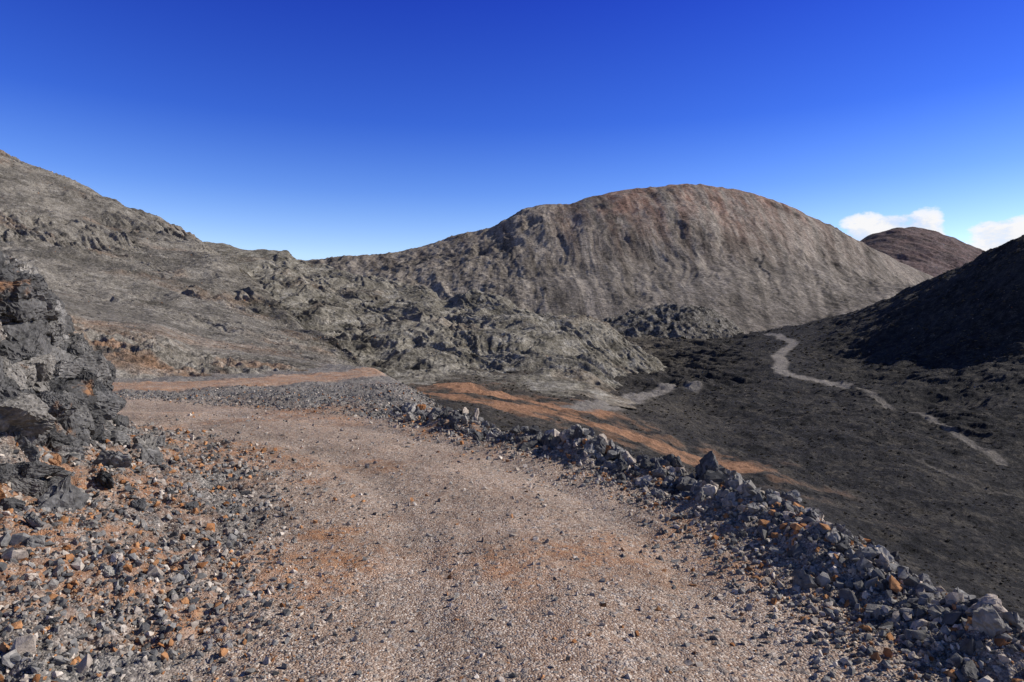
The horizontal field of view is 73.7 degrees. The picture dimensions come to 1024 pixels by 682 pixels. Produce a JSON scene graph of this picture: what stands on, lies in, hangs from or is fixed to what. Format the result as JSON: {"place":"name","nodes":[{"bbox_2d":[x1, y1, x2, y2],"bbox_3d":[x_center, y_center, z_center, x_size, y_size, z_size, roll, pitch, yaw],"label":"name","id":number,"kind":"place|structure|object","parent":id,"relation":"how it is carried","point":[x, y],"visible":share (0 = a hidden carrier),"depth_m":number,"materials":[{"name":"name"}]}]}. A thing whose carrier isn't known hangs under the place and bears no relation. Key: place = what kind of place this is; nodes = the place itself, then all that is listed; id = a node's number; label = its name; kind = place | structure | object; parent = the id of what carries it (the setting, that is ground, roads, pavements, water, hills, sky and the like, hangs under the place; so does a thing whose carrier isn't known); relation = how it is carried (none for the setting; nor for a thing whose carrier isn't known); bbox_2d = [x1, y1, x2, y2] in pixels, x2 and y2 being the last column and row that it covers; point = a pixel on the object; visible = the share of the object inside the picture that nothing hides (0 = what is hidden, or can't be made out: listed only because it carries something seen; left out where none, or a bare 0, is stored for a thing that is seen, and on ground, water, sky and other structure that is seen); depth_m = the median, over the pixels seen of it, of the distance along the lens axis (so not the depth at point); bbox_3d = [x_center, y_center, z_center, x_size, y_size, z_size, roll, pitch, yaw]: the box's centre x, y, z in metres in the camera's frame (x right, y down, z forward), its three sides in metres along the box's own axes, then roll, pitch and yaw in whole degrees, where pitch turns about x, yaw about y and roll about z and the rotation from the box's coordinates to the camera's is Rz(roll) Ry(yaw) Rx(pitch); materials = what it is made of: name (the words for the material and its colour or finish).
{"place":"outdoors","nodes":[
{"label":"outdoors","id":0,"kind":"place"},
{"bbox_2d":[0,149,433,400],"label":"scree hillside","id":1,"kind":"structure","parent":0,"point":[161,343],"depth_m":86.37,"materials":[{"name":"grey stone"}]},
{"bbox_2d":[0,153,362,377],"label":"hillside stones","id":2,"kind":"object","parent":1,"relation":"on","point":[179,283],"visible":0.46,"depth_m":86.54,"materials":[{"name":"grey stone"}]},
{"bbox_2d":[113,370,387,389],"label":"gravel road","id":3,"kind":"structure","parent":0,"point":[270,380],"depth_m":25.51,"materials":[{"name":"gravel"}]},
{"bbox_2d":[203,242,665,408],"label":"rocky ridge","id":4,"kind":"structure","parent":0,"point":[397,359],"depth_m":155.36,"materials":[{"name":"stone"}]},
{"bbox_2d":[274,251,660,381],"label":"ridge stones","id":5,"kind":"object","parent":4,"relation":"on","point":[463,321],"visible":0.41,"depth_m":165.74,"materials":[{"name":"grey stone"}]},
{"bbox_2d":[0,324,1023,681],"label":"gravel ground","id":6,"kind":"structure","parent":0,"point":[316,584],"depth_m":5.07,"materials":[{"name":"grey gravel"}]},
{"bbox_2d":[0,251,131,510],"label":"rock outcrop","id":7,"kind":"object","parent":6,"relation":"on","point":[70,381],"visible":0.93,"depth_m":7.76,"materials":[{"name":"stone"}]},
{"bbox_2d":[23,433,198,625],"bbox_3d":[-3.687,1.399,6.759,1.162,0.541,6.627,0,0,-18],"label":"boulder","id":8,"kind":"object","parent":6,"relation":"on","point":[64,493],"visible":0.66,"depth_m":5.88,"materials":[{"name":"stone"}]},
{"bbox_2d":[114,382,433,415],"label":"rubble bank","id":9,"kind":"structure","parent":6,"relation":"on","point":[197,395],"depth_m":17.96,"materials":[{"name":"stone"}]},
{"bbox_2d":[0,322,1023,681],"bbox_3d":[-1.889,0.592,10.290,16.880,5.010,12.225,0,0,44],"label":"rubble","id":10,"kind":"object","parent":6,"relation":"on","point":[144,578],"visible":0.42,"depth_m":4.42,"materials":[{"name":"stone"}]},
{"bbox_2d":[441,407,853,537],"bbox_3d":[1.203,1.537,9.366,1.396,0.691,8.642,0,0,-27],"label":"boulder","id":11,"kind":"object","parent":6,"relation":"on","point":[708,461],"visible":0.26,"depth_m":7.50,"materials":[{"name":"stone"}]},
{"bbox_2d":[383,372,934,586],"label":"scree","id":12,"kind":"structure","parent":6,"relation":"on","point":[859,536],"depth_m":20.03,"materials":[{"name":"stone"}]},
{"bbox_2d":[393,402,1023,681],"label":"boulder berm","id":13,"kind":"structure","parent":6,"relation":"on","point":[987,619],"depth_m":6.48,"materials":[{"name":"stone"}]},
{"bbox_2d":[0,0,1023,259],"label":"sky","id":14,"kind":"structure","parent":0,"point":[308,129],"materials":[{"name":"blue"}]},
{"bbox_2d":[117,406,958,681],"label":"gravel road","id":15,"kind":"structure","parent":0,"point":[424,590],"depth_m":4.71,"materials":[{"name":"beige gravel"}]},
{"bbox_2d":[297,184,932,333],"bbox_3d":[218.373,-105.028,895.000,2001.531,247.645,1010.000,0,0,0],"label":"mountain","id":16,"kind":"structure","parent":0,"point":[746,262],"depth_m":690.17,"materials":[{"name":"stone"}]},
{"bbox_2d":[600,303,743,339],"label":"rocky knoll","id":17,"kind":"structure","parent":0,"point":[675,320],"depth_m":348.86,"materials":[{"name":"grey stone"}]},
{"bbox_2d":[405,235,1023,618],"bbox_3d":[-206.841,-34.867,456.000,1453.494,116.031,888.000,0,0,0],"label":"valley ground","id":18,"kind":"structure","parent":0,"point":[930,310],"depth_m":89.70,"materials":[{"name":"soil"}]},
{"bbox_2d":[411,237,1023,596],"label":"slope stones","id":19,"kind":"object","parent":18,"relation":"on","point":[848,421],"visible":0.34,"depth_m":93.86,"materials":[{"name":"grey stone"}]},
{"bbox_2d":[460,236,1023,611],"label":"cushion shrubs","id":20,"kind":"object","parent":18,"relation":"on","point":[744,345],"visible":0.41,"depth_m":103.54,"materials":[{"name":"plant"}]},
{"bbox_2d":[861,227,983,276],"bbox_3d":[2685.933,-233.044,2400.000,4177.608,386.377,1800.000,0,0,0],"label":"distant mountain","id":21,"kind":"structure","parent":0,"point":[933,253],"depth_m":2182.34,"materials":[{"name":"brown stone"}]}
]}

